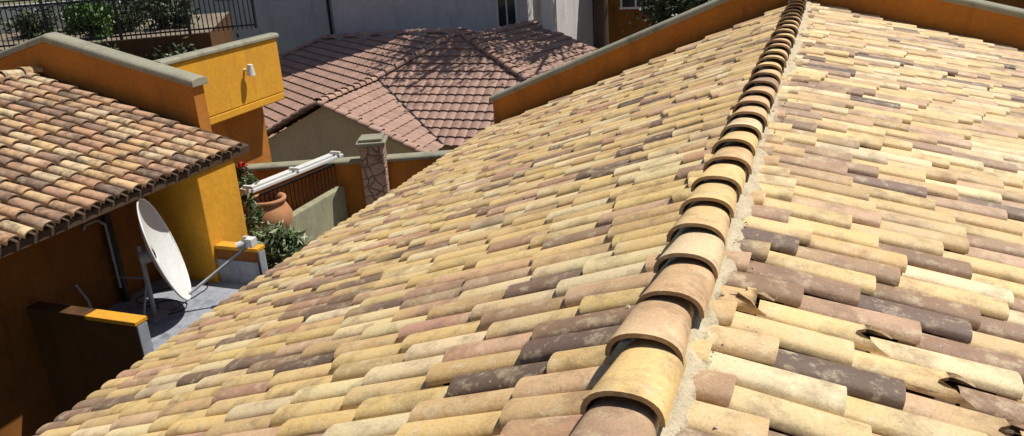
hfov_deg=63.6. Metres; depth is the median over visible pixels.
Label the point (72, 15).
potted bush
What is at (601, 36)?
pillar
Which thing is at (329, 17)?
downpipes
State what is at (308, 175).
iron balustrade
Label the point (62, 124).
roof tiles
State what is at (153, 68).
parapet coping
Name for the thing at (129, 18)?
garden bush
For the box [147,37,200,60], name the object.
climbing plant
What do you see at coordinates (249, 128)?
wall
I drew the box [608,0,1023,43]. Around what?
walls
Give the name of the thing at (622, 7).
window frames
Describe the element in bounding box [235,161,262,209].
geranium plant
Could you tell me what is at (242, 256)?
terrace end wall
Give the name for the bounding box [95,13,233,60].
terrace walls
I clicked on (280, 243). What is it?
oleander shrub
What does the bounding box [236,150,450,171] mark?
coping
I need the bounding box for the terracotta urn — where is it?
[246,192,292,236]
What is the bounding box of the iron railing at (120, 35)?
[0,0,257,49]
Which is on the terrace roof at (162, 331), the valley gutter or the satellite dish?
the satellite dish
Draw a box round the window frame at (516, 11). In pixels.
[495,0,518,27]
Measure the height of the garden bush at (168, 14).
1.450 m
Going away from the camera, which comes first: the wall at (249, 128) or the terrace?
the wall at (249, 128)
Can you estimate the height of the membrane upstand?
0.690 m
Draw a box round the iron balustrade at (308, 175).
[259,163,337,210]
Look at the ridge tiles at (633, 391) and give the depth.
3.27 m
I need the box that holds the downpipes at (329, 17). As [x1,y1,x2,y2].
[326,0,332,38]
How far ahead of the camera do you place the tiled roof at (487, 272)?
5.61 m
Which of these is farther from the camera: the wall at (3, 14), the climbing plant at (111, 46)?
the wall at (3, 14)
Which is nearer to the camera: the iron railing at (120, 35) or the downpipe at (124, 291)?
the downpipe at (124, 291)
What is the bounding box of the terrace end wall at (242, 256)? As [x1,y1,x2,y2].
[216,249,262,274]
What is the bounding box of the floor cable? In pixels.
[115,283,207,314]
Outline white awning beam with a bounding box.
[239,151,342,194]
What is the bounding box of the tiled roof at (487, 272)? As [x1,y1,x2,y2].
[33,6,785,435]
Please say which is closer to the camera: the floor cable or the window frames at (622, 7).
the floor cable
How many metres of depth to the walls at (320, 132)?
23.20 m
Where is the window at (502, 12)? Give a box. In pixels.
[498,0,515,26]
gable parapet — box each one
[0,42,211,131]
[493,0,1023,123]
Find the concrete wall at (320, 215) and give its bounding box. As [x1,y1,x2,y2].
[289,186,347,250]
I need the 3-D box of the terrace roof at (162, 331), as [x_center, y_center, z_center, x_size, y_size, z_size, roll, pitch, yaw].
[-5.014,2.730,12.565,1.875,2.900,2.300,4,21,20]
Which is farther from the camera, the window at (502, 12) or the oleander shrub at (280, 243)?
the window at (502, 12)
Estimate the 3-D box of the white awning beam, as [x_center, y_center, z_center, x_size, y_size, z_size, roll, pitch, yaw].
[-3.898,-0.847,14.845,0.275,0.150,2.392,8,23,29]
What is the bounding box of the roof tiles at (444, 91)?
[263,19,597,150]
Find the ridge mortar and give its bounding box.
[582,0,819,435]
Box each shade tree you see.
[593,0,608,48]
[622,0,710,34]
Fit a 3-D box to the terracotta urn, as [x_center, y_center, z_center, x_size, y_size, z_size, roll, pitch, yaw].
[-4.223,0.023,14.432,0.800,0.800,0.800,4,21,20]
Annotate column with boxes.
[541,0,555,32]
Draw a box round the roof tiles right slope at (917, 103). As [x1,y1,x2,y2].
[675,2,1023,435]
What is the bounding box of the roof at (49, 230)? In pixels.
[0,73,249,258]
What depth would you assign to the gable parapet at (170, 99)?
13.92 m
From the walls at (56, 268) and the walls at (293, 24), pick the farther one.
the walls at (293, 24)
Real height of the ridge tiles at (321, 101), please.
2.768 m
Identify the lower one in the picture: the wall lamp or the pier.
the pier
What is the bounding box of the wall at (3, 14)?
[0,0,121,32]
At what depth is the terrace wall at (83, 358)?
10.96 m
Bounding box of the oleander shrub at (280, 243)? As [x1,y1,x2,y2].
[243,191,312,269]
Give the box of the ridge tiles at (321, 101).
[266,27,531,151]
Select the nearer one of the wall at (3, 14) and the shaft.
the shaft
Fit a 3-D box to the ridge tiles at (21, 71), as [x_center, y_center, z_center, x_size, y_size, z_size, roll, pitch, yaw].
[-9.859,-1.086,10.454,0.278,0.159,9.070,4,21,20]
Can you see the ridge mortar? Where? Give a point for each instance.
(685, 398)
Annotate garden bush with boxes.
[0,7,67,38]
[48,0,97,29]
[91,0,150,33]
[137,0,199,29]
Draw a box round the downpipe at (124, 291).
[101,212,130,301]
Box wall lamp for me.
[243,64,255,75]
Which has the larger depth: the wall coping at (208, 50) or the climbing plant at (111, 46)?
the climbing plant at (111, 46)
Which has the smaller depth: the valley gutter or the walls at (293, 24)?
the valley gutter
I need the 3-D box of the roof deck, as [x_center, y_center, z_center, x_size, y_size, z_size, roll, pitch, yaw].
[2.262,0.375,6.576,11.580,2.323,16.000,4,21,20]
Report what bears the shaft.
on the patio
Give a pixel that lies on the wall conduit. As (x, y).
(113, 259)
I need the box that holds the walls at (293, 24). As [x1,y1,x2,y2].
[189,0,335,58]
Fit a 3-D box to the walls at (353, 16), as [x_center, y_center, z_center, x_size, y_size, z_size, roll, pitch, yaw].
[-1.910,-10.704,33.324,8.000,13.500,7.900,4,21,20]
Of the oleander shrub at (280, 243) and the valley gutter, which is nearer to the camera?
the oleander shrub at (280, 243)
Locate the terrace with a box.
[0,12,228,50]
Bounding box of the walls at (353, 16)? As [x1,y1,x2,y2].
[331,0,538,94]
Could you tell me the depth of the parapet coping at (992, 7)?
14.25 m
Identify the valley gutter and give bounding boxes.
[377,79,442,143]
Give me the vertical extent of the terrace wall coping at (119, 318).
0.058 m
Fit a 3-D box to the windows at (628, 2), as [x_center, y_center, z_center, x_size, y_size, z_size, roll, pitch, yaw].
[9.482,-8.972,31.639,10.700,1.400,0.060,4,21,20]
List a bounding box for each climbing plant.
[94,36,146,56]
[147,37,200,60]
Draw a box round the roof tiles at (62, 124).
[0,73,242,247]
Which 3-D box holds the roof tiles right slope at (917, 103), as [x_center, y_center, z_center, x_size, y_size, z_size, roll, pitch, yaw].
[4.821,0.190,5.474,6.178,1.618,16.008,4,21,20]
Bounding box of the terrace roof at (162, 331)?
[106,278,246,350]
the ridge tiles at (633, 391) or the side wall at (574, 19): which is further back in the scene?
the side wall at (574, 19)
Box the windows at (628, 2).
[623,0,700,5]
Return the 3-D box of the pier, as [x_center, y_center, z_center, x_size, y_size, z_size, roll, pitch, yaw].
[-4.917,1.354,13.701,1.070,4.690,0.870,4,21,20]
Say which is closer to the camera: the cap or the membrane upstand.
the membrane upstand
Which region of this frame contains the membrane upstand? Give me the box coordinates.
[136,249,267,356]
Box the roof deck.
[446,54,1022,435]
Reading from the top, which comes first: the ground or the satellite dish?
the ground
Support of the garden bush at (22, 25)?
on the terrace
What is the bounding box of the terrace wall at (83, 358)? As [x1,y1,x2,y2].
[26,301,144,414]
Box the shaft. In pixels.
[359,144,390,205]
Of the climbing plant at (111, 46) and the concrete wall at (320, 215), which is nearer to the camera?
the concrete wall at (320, 215)
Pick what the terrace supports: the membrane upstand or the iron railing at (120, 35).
the iron railing at (120, 35)
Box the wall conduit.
[75,219,121,307]
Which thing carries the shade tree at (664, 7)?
on the ground
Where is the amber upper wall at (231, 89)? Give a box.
[168,38,283,124]
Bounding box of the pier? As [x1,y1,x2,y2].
[147,158,247,282]
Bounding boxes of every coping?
[0,32,207,87]
[85,241,264,326]
[154,33,278,64]
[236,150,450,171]
[489,0,1023,102]
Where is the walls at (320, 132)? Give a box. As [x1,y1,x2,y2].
[268,107,458,161]
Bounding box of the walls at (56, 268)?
[0,196,162,435]
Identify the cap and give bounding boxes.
[355,133,387,147]
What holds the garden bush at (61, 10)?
on the terrace
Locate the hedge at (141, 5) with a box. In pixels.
[37,0,238,37]
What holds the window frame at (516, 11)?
attached to the walls at (353, 16)
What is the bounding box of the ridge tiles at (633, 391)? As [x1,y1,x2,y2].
[570,0,806,435]
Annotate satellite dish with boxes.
[114,198,256,321]
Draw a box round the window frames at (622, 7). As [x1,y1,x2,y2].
[619,0,650,8]
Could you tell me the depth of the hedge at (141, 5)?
33.60 m
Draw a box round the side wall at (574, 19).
[538,0,593,46]
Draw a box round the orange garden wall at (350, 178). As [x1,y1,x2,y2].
[240,158,439,217]
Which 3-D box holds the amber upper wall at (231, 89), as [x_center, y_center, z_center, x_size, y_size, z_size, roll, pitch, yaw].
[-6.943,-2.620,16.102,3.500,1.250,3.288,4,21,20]
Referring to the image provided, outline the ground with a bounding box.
[0,0,180,14]
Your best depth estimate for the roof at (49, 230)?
11.10 m
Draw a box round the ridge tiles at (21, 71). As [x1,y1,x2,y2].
[0,66,43,79]
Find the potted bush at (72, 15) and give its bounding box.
[53,0,121,39]
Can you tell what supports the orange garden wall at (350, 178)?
on the patio
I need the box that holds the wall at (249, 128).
[211,107,271,164]
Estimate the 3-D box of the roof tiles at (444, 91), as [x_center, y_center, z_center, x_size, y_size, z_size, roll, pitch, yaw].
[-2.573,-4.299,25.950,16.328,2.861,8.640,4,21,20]

